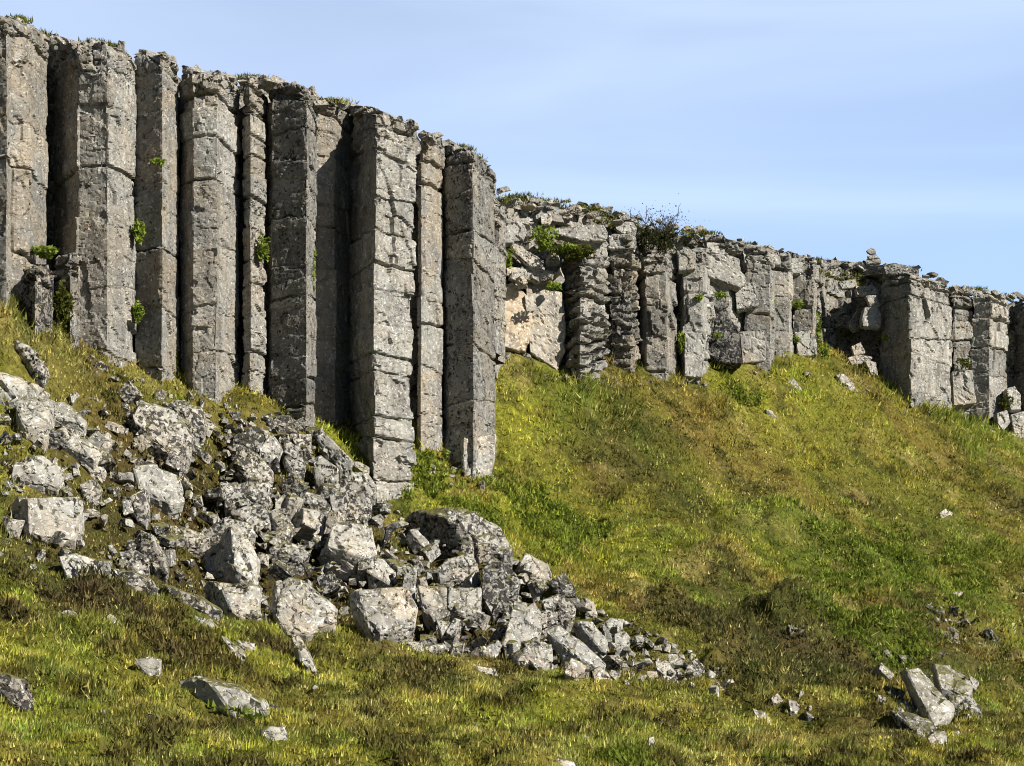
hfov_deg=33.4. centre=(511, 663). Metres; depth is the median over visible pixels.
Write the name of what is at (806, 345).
rock block
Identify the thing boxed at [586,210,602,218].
rim stone
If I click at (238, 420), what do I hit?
stone
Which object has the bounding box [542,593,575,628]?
boulder
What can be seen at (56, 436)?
stone
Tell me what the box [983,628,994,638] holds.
stone
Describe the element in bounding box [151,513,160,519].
stone
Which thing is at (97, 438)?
stone
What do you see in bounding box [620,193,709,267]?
bush
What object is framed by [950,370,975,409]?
rock block
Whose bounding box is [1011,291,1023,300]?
rim stone
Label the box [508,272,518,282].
stone
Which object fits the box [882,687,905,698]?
boulder
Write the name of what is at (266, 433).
stone
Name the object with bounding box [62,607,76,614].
boulder
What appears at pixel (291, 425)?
boulder
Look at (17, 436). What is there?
stone
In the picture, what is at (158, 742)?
heather
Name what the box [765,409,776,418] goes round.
boulder
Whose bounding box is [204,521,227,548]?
stone
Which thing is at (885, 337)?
crevice plant
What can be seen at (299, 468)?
boulder
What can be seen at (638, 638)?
stone
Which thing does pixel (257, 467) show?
boulder
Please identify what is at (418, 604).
stone
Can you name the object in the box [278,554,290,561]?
stone
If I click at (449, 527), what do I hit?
boulder
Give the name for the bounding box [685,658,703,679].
boulder
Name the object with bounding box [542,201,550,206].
rim stone
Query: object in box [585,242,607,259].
stone
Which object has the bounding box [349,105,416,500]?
basalt column
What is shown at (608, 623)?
boulder
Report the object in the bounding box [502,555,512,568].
stone
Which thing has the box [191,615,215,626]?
boulder
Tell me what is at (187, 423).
stone
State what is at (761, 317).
basalt column
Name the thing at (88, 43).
rim stone
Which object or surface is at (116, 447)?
stone
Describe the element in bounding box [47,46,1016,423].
cliff face
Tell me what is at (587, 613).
boulder
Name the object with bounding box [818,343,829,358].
crevice plant
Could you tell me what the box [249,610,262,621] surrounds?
stone
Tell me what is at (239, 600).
boulder
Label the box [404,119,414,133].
rim stone
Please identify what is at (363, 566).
stone
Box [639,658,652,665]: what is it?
stone
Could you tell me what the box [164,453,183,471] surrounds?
stone
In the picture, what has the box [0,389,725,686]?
scree rubble
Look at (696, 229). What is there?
rim stone
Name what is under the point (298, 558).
boulder
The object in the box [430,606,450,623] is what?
stone
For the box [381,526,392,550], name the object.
stone
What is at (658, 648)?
stone
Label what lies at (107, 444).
boulder
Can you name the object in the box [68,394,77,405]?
stone
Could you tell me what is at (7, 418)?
stone
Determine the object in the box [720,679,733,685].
stone
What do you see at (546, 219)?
stone
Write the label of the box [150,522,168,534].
stone
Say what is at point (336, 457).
stone
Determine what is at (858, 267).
rim stone
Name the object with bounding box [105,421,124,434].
stone
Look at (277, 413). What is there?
stone
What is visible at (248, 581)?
stone
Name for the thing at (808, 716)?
boulder
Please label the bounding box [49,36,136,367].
basalt column
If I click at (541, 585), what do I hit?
stone
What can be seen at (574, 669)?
boulder
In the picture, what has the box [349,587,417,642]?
boulder
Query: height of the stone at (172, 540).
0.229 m
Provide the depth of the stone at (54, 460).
26.08 m
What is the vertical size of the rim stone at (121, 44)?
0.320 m
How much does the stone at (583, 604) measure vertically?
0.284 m
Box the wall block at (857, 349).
[850,342,864,355]
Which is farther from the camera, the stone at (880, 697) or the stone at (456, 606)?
the stone at (456, 606)
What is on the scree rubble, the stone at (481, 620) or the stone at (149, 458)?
the stone at (481, 620)
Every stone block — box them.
[505,282,531,353]
[506,267,556,285]
[525,283,547,294]
[676,249,695,273]
[703,285,715,299]
[706,301,715,322]
[708,254,745,291]
[734,283,758,313]
[771,250,780,266]
[791,258,803,275]
[837,279,857,290]
[854,284,878,296]
[859,306,880,330]
[864,295,879,307]
[881,263,918,277]
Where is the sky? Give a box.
[0,0,1023,302]
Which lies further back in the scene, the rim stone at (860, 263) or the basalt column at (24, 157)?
the rim stone at (860, 263)
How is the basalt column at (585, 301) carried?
attached to the cliff face
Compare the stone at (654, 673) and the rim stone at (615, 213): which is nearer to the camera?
the stone at (654, 673)
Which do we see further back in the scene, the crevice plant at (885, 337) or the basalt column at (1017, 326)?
the basalt column at (1017, 326)
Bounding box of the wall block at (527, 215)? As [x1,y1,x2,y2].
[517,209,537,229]
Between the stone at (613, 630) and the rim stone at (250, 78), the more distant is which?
the rim stone at (250, 78)
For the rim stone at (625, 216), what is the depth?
43.15 m
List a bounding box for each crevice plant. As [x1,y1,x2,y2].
[31,244,59,259]
[52,279,74,332]
[131,218,145,245]
[131,300,144,322]
[149,157,165,167]
[175,350,179,371]
[256,232,270,261]
[312,256,316,291]
[440,449,449,457]
[505,248,515,269]
[528,224,558,252]
[545,280,561,291]
[546,240,595,262]
[554,242,580,253]
[676,331,685,352]
[694,293,702,301]
[713,291,728,300]
[713,332,722,339]
[791,298,803,308]
[793,334,800,342]
[815,312,822,351]
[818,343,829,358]
[881,332,887,341]
[956,357,971,368]
[999,392,1013,410]
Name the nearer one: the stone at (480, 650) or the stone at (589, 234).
the stone at (480, 650)
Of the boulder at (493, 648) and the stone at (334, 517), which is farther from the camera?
the stone at (334, 517)
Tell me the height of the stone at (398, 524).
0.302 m
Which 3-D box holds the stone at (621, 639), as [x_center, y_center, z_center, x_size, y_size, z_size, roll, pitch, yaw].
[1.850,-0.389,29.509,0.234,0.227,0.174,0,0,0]
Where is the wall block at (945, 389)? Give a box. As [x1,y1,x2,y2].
[939,372,950,409]
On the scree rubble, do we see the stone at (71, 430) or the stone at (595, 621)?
the stone at (595, 621)
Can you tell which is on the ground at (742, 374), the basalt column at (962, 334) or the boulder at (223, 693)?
the boulder at (223, 693)
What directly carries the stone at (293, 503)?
on the scree rubble
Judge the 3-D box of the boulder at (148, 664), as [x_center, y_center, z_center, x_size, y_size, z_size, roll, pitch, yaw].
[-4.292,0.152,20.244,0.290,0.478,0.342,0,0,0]
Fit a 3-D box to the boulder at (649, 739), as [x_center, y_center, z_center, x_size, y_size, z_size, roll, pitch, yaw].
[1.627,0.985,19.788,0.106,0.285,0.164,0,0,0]
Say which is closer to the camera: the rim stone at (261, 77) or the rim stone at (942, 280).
the rim stone at (261, 77)
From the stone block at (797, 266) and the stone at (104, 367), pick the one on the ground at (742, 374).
the stone at (104, 367)
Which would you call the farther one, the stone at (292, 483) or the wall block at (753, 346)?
the wall block at (753, 346)
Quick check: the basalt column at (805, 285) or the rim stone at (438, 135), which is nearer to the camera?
the rim stone at (438, 135)
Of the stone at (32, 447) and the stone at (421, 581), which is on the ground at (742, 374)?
the stone at (32, 447)
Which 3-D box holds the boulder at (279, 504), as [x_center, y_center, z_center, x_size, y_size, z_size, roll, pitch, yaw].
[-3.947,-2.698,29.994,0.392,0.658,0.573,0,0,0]
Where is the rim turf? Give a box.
[10,13,1010,299]
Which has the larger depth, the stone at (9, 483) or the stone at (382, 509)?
the stone at (382, 509)
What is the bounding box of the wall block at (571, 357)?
[569,353,574,374]
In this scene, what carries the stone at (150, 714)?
on the ground at (742, 374)
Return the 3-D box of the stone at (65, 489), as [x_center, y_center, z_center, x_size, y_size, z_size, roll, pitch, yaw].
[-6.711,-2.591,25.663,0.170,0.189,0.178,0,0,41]
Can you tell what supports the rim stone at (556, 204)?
on the cliff face
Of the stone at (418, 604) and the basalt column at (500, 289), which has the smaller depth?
the stone at (418, 604)
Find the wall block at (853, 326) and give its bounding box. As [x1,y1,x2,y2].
[846,308,861,332]
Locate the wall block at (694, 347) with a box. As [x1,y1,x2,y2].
[684,332,706,380]
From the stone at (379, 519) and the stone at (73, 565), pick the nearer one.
the stone at (73, 565)
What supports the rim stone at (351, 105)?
on the basalt column at (334, 140)
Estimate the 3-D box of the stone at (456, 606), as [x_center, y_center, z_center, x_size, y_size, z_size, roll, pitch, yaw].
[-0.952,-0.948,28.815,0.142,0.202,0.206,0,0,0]
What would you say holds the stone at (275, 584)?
on the scree rubble
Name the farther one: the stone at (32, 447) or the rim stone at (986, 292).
the rim stone at (986, 292)
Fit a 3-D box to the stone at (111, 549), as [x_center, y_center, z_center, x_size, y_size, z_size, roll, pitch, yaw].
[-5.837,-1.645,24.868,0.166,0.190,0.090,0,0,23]
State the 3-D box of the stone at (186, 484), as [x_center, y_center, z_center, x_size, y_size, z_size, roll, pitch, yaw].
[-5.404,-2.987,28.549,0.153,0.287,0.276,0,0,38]
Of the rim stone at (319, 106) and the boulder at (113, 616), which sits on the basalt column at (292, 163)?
the rim stone at (319, 106)
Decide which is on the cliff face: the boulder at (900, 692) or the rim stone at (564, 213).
the rim stone at (564, 213)
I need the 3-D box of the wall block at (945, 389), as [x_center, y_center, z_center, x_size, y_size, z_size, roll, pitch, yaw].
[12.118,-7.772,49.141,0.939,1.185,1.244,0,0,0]
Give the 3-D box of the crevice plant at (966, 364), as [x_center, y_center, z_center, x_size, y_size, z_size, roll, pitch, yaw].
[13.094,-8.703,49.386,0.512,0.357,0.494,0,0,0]
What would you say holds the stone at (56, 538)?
on the ground at (742, 374)
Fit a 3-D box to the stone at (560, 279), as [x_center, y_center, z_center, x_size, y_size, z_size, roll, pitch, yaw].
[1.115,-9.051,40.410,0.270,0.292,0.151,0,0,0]
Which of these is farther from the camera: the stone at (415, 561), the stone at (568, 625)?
the stone at (415, 561)
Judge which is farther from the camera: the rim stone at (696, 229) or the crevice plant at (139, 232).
the rim stone at (696, 229)
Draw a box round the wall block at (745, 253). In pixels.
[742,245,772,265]
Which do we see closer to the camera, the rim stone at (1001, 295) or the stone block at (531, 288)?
the stone block at (531, 288)
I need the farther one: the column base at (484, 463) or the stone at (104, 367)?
the column base at (484, 463)
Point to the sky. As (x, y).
(828, 129)
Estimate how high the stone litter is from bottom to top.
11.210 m
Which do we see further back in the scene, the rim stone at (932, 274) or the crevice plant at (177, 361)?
the rim stone at (932, 274)
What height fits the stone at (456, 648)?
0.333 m
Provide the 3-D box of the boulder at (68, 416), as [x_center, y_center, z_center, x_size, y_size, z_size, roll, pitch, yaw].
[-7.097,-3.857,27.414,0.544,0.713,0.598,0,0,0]
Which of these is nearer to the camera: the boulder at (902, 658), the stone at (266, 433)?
the stone at (266, 433)
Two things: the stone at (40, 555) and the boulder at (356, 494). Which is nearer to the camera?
the stone at (40, 555)
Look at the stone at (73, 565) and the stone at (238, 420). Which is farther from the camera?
the stone at (238, 420)
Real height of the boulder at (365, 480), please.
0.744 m
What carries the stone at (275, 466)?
on the boulder at (257, 467)
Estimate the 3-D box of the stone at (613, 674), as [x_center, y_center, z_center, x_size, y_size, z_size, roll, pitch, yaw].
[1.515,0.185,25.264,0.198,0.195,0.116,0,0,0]
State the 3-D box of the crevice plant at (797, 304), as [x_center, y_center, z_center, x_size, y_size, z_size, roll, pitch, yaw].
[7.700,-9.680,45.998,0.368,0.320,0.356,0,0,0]
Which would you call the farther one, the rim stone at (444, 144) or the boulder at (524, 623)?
the rim stone at (444, 144)
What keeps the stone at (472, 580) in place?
on the scree rubble
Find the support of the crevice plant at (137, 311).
attached to the basalt column at (156, 193)
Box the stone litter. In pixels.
[25,246,999,752]
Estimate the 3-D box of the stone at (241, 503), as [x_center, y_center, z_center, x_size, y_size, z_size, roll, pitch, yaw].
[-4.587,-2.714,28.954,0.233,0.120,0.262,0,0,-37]
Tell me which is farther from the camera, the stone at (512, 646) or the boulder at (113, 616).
the stone at (512, 646)
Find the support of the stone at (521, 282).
on the stone block at (518, 318)
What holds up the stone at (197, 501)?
on the ground at (742, 374)
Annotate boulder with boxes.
[0,372,42,408]
[0,672,34,712]
[9,496,84,549]
[11,455,64,495]
[13,339,49,388]
[14,398,55,450]
[43,398,58,411]
[54,401,87,437]
[59,427,104,469]
[59,553,102,578]
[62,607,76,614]
[79,479,102,506]
[80,459,106,480]
[101,432,112,451]
[107,614,117,624]
[111,568,158,594]
[119,550,149,577]
[126,402,196,477]
[129,488,150,529]
[130,463,184,519]
[133,533,168,583]
[135,656,161,676]
[163,584,222,620]
[166,523,209,557]
[167,400,207,446]
[178,676,269,719]
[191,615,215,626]
[202,525,260,584]
[203,581,262,621]
[222,481,272,518]
[222,636,246,660]
[223,517,255,545]
[229,449,274,486]
[229,505,294,541]
[231,426,264,461]
[237,640,254,651]
[257,531,309,575]
[259,434,282,467]
[260,415,298,434]
[260,725,289,740]
[270,577,337,641]
[275,493,295,508]
[282,454,305,479]
[289,433,311,458]
[291,635,316,673]
[295,507,325,548]
[302,492,330,518]
[314,455,338,488]
[316,433,352,479]
[319,521,376,581]
[329,479,372,523]
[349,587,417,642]
[351,472,375,504]
[357,442,364,454]
[366,557,395,588]
[400,641,423,652]
[402,566,416,600]
[403,507,511,563]
[417,585,446,633]
[425,643,446,655]
[432,553,478,590]
[436,619,460,650]
[446,587,481,630]
[477,666,497,675]
[481,557,520,624]
[485,640,501,659]
[502,601,541,659]
[511,644,552,670]
[517,553,551,581]
[527,571,541,602]
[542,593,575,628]
[546,625,605,669]
[549,573,576,597]
[552,757,575,765]
[564,658,587,681]
[573,620,607,658]
[585,600,596,618]
[591,666,611,681]
[601,618,623,641]
[614,630,631,662]
[648,736,655,745]
[655,661,675,679]
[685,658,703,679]
[752,708,770,722]
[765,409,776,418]
[770,693,782,704]
[786,699,799,714]
[787,378,801,390]
[787,625,806,637]
[804,711,813,720]
[835,374,855,392]
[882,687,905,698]
[890,710,936,737]
[897,654,910,663]
[899,700,916,712]
[900,668,954,727]
[926,731,946,744]
[931,663,972,697]
[939,509,952,517]
[944,631,953,641]
[946,694,981,718]
[953,591,962,596]
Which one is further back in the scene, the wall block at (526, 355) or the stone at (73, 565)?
the wall block at (526, 355)
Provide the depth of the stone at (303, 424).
32.29 m
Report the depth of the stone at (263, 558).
27.80 m
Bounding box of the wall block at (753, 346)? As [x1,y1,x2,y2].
[739,330,765,363]
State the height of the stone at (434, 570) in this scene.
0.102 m
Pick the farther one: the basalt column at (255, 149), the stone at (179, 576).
the basalt column at (255, 149)
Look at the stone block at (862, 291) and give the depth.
48.45 m
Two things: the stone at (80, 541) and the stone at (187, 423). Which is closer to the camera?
the stone at (80, 541)
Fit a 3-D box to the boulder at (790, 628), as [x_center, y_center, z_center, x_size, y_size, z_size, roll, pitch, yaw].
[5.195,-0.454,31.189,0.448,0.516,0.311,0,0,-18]
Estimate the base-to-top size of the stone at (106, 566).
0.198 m
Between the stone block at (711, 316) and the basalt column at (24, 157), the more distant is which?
the stone block at (711, 316)
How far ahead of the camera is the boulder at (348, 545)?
28.92 m
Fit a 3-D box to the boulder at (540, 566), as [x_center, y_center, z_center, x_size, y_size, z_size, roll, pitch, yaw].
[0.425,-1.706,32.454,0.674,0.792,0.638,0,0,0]
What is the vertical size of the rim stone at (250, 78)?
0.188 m
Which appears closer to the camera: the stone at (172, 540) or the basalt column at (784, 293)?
the stone at (172, 540)
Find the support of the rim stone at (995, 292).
on the rim stone at (1001, 295)
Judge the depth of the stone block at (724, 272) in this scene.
44.22 m
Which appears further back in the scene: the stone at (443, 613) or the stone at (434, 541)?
the stone at (434, 541)
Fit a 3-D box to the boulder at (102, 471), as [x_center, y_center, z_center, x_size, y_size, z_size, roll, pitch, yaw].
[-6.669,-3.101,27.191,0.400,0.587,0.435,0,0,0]
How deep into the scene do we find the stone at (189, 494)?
28.33 m
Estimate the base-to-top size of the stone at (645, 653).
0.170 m
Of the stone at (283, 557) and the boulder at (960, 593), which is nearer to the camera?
the stone at (283, 557)
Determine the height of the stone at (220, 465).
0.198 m
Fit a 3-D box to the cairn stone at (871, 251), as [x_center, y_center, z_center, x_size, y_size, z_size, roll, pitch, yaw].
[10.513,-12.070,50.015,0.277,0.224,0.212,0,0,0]
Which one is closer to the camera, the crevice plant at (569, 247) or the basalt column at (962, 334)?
the crevice plant at (569, 247)
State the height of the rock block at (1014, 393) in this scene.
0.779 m
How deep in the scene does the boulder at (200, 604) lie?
23.58 m
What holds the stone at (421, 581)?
on the scree rubble
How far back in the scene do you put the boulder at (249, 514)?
28.97 m
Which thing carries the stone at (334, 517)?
on the scree rubble
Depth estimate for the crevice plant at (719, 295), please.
43.74 m
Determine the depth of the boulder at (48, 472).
25.59 m
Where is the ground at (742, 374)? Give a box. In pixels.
[0,296,1023,765]
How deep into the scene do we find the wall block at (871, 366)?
47.54 m
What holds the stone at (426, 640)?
on the scree rubble
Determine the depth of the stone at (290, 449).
31.25 m
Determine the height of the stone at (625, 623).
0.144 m
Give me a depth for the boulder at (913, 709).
25.45 m
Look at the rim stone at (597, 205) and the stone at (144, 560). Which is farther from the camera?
the rim stone at (597, 205)
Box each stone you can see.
[0,414,10,425]
[0,432,11,444]
[2,517,24,539]
[6,479,13,487]
[11,433,22,440]
[14,495,26,512]
[17,476,25,486]
[18,429,26,436]
[29,443,36,451]
[31,465,35,473]
[31,533,47,541]
[35,549,45,561]
[38,390,50,403]
[42,34,51,43]
[48,35,61,45]
[48,428,64,448]
[48,531,65,547]
[50,457,57,463]
[58,547,70,555]
[59,36,65,46]
[59,486,71,496]
[60,435,69,443]
[61,471,73,480]
[67,428,74,433]
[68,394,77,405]
[70,561,77,571]
[72,468,79,477]
[77,535,84,549]
[78,408,88,416]
[79,39,95,46]
[83,509,94,517]
[83,512,88,521]
[86,427,98,433]
[87,431,105,447]
[93,476,102,483]
[94,360,108,370]
[94,559,111,572]
[98,408,109,416]
[98,453,115,470]
[99,497,112,505]
[99,514,107,526]
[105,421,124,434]
[106,486,120,494]
[107,544,116,556]
[110,375,118,381]
[110,472,133,484]
[113,441,122,452]
[116,380,142,404]
[117,40,124,49]
[118,518,134,527]
[122,403,128,411]
[122,499,133,515]
[122,542,136,551]
[124,483,133,490]
[132,458,146,464]
[133,433,151,451]
[135,529,146,536]
[141,557,148,564]
[145,455,153,462]
[146,713,158,720]
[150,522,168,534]
[150,561,159,572]
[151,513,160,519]
[154,389,167,400]
[158,534,184,547]
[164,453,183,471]
[165,549,175,566]
[174,569,184,583]
[180,417,191,428]
[181,477,192,491]
[181,558,189,563]
[184,490,192,498]
[186,470,196,480]
[187,390,193,401]
[190,507,196,516]
[193,444,211,464]
[193,495,202,508]
[199,398,204,406]
[199,511,221,525]
[204,487,225,502]
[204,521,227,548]
[206,418,215,437]
[213,427,221,436]
[213,461,225,471]
[221,73,234,81]
[223,469,234,475]
[231,416,246,426]
[234,461,245,471]
[235,501,249,505]
[238,80,246,86]
[240,75,256,81]
[243,577,253,583]
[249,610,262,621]
[256,74,269,83]
[257,78,277,90]
[257,552,268,566]
[262,430,269,441]
[268,560,297,580]
[269,704,278,708]
[270,75,285,82]
[270,457,279,473]
[270,508,286,530]
[272,580,281,594]
[275,411,281,415]
[278,432,289,442]
[278,473,309,497]
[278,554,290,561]
[282,440,299,458]
[283,457,293,472]
[284,492,302,520]
[292,509,321,542]
[296,418,309,430]
[303,562,311,576]
[306,427,324,443]
[308,85,318,99]
[310,536,323,550]
[313,99,328,113]
[316,483,339,502]
[316,571,340,596]
[319,448,327,453]
[322,510,344,536]
[331,451,342,464]
[338,102,345,109]
[338,606,348,614]
[346,103,357,111]
[352,461,369,473]
[353,106,367,118]
[357,558,371,574]
[360,518,367,525]
[370,514,384,525]
[372,504,390,515]
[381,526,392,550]
[383,519,408,533]
[384,548,398,559]
[386,558,406,575]
[389,573,397,586]
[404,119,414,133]
[404,529,428,554]
[409,556,425,576]
[415,601,420,609]
[416,576,427,586]
[419,542,440,562]
[420,634,436,647]
[422,134,437,145]
[426,568,440,572]
[427,132,443,138]
[429,539,438,546]
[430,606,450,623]
[441,140,448,148]
[441,618,463,644]
[449,641,464,656]
[454,603,459,612]
[456,542,473,554]
[458,571,480,587]
[466,636,487,651]
[470,612,489,630]
[470,646,486,657]
[475,543,490,563]
[489,602,498,608]
[493,625,505,637]
[496,186,510,191]
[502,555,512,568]
[505,198,521,207]
[505,219,526,246]
[506,198,517,207]
[506,640,519,654]
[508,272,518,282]
[511,244,543,270]
[516,275,527,288]
[519,564,532,574]
[520,203,535,211]
[520,636,540,648]
[528,197,542,205]
[528,602,547,624]
[528,660,537,669]
[531,577,550,594]
[541,212,552,225]
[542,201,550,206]
[546,253,559,266]
[551,202,560,207]
[553,224,607,244]
[553,275,564,283]
[556,267,563,277]
[557,211,569,216]
[563,620,573,632]
[569,204,581,215]
[569,209,583,216]
[569,597,591,613]
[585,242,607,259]
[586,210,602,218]
[591,203,599,209]
[591,618,602,625]
[601,655,622,670]
[605,206,612,213]
[608,670,620,679]
[609,234,635,251]
[609,624,619,634]
[612,211,623,217]
[612,219,623,224]
[612,636,625,645]
[615,222,636,234]
[621,212,630,221]
[623,620,629,626]
[627,650,635,656]
[634,635,643,642]
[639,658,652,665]
[642,648,649,657]
[643,636,654,647]
[647,671,657,678]
[653,645,661,650]
[661,643,670,652]
[667,654,683,668]
[667,669,673,675]
[691,226,704,233]
[705,669,715,678]
[706,242,724,254]
[708,685,718,695]
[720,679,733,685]
[763,244,774,249]
[818,260,827,266]
[827,262,838,268]
[852,261,866,267]
[853,265,863,270]
[864,257,880,265]
[866,248,875,254]
[867,254,878,258]
[873,663,893,680]
[875,695,885,703]
[882,649,891,658]
[926,272,938,277]
[933,609,945,614]
[935,277,946,283]
[948,606,957,616]
[951,632,958,639]
[961,285,972,291]
[961,618,970,625]
[966,676,978,691]
[982,290,990,294]
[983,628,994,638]
[990,289,999,296]
[995,293,1005,298]
[1008,293,1016,299]
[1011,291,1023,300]
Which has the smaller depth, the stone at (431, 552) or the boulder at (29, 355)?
the boulder at (29, 355)
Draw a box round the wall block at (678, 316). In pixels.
[675,313,681,330]
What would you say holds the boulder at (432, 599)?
on the ground at (742, 374)
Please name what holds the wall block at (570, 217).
on the cliff face
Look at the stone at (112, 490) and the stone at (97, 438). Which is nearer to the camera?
the stone at (112, 490)
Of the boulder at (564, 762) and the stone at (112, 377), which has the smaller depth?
the boulder at (564, 762)
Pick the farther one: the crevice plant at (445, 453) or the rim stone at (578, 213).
the rim stone at (578, 213)
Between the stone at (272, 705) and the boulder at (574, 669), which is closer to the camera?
the stone at (272, 705)
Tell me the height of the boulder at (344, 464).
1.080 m
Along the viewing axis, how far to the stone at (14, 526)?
24.01 m
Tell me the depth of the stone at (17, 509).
24.39 m
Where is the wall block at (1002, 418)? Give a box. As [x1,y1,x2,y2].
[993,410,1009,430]
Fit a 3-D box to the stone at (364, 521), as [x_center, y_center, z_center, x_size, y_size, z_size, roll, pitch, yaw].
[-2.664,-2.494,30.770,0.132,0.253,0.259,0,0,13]
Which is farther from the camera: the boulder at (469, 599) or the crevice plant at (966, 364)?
the crevice plant at (966, 364)
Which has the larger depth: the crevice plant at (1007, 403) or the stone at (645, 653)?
the crevice plant at (1007, 403)
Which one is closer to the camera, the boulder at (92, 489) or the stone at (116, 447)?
the boulder at (92, 489)
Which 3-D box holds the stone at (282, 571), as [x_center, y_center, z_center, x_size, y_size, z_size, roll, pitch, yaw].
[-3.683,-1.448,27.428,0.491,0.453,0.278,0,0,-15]
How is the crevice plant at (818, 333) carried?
attached to the basalt column at (805, 285)
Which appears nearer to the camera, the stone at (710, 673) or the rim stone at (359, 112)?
the stone at (710, 673)
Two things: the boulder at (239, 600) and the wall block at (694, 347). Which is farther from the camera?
the wall block at (694, 347)
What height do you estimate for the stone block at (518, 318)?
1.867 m
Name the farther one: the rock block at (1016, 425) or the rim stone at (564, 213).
the rock block at (1016, 425)
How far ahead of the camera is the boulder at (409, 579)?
28.54 m
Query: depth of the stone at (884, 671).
30.30 m
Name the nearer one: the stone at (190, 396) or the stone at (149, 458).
the stone at (149, 458)
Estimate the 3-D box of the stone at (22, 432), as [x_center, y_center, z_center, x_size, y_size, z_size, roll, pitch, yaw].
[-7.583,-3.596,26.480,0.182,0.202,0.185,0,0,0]
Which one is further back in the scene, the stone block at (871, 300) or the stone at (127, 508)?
the stone block at (871, 300)
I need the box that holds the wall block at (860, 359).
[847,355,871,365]
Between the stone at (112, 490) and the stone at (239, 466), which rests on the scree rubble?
the stone at (239, 466)
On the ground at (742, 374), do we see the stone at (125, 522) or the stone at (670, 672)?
the stone at (125, 522)
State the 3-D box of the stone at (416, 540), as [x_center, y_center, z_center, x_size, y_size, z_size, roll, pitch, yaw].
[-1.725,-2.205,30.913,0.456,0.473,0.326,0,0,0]
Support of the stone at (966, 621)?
on the ground at (742, 374)
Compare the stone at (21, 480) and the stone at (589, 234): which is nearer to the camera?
the stone at (21, 480)
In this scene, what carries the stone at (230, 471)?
on the scree rubble
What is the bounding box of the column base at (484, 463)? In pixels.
[460,434,495,477]
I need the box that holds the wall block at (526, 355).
[505,351,531,361]
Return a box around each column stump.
[22,264,56,337]
[52,252,79,346]
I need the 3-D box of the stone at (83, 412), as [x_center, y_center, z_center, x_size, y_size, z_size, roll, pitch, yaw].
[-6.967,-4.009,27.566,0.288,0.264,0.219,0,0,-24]
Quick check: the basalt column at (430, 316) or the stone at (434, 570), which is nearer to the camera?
the stone at (434, 570)
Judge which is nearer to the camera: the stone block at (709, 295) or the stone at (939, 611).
the stone at (939, 611)
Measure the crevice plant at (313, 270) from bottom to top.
1.175 m
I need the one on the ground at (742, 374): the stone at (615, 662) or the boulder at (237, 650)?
the boulder at (237, 650)
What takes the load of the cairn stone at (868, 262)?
on the cliff face
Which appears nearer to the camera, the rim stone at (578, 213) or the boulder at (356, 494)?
the boulder at (356, 494)
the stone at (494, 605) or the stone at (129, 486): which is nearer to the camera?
the stone at (129, 486)
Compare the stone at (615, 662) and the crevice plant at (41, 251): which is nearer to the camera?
the stone at (615, 662)
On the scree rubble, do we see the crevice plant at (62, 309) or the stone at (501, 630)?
the stone at (501, 630)
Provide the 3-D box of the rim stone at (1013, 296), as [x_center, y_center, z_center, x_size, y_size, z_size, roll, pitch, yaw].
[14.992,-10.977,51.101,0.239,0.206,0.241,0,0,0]
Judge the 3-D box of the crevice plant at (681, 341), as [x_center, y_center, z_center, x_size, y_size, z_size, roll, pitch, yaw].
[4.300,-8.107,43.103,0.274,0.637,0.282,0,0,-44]
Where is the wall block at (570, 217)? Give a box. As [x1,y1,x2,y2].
[562,207,573,220]
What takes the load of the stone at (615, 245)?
on the basalt column at (624, 297)
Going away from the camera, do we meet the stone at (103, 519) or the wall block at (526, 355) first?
the stone at (103, 519)
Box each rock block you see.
[524,289,565,369]
[708,314,741,369]
[793,330,816,358]
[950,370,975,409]
[1003,386,1020,412]
[1008,411,1023,433]
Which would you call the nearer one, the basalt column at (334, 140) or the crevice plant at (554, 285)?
the basalt column at (334, 140)
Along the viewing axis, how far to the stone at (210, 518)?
28.12 m
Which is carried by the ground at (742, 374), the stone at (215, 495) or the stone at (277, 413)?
the stone at (215, 495)
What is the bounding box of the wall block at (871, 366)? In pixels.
[864,361,877,376]
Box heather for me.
[0,312,1023,765]
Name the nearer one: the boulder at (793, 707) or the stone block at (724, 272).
the boulder at (793, 707)
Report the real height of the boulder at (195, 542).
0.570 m
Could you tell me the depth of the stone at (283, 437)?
31.56 m
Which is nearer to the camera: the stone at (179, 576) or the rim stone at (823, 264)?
the stone at (179, 576)
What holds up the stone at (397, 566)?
on the scree rubble
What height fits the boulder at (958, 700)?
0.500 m
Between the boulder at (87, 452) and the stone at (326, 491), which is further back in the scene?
the stone at (326, 491)
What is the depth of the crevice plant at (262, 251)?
32.70 m
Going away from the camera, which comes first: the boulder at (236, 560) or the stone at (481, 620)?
the boulder at (236, 560)
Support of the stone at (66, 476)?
on the ground at (742, 374)
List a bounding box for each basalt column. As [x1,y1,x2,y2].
[0,16,48,309]
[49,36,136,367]
[134,49,179,384]
[178,65,241,404]
[241,82,268,395]
[266,82,317,431]
[314,97,352,426]
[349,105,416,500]
[416,130,444,452]
[442,139,496,478]
[493,195,507,364]
[561,246,615,386]
[606,233,641,373]
[637,254,677,381]
[675,247,711,384]
[702,235,745,349]
[744,244,775,372]
[772,250,793,357]
[792,254,819,360]
[878,272,952,411]
[951,286,973,417]
[970,292,1009,428]
[1011,301,1023,413]
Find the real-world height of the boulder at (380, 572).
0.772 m
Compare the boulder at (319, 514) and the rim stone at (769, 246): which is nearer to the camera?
the boulder at (319, 514)

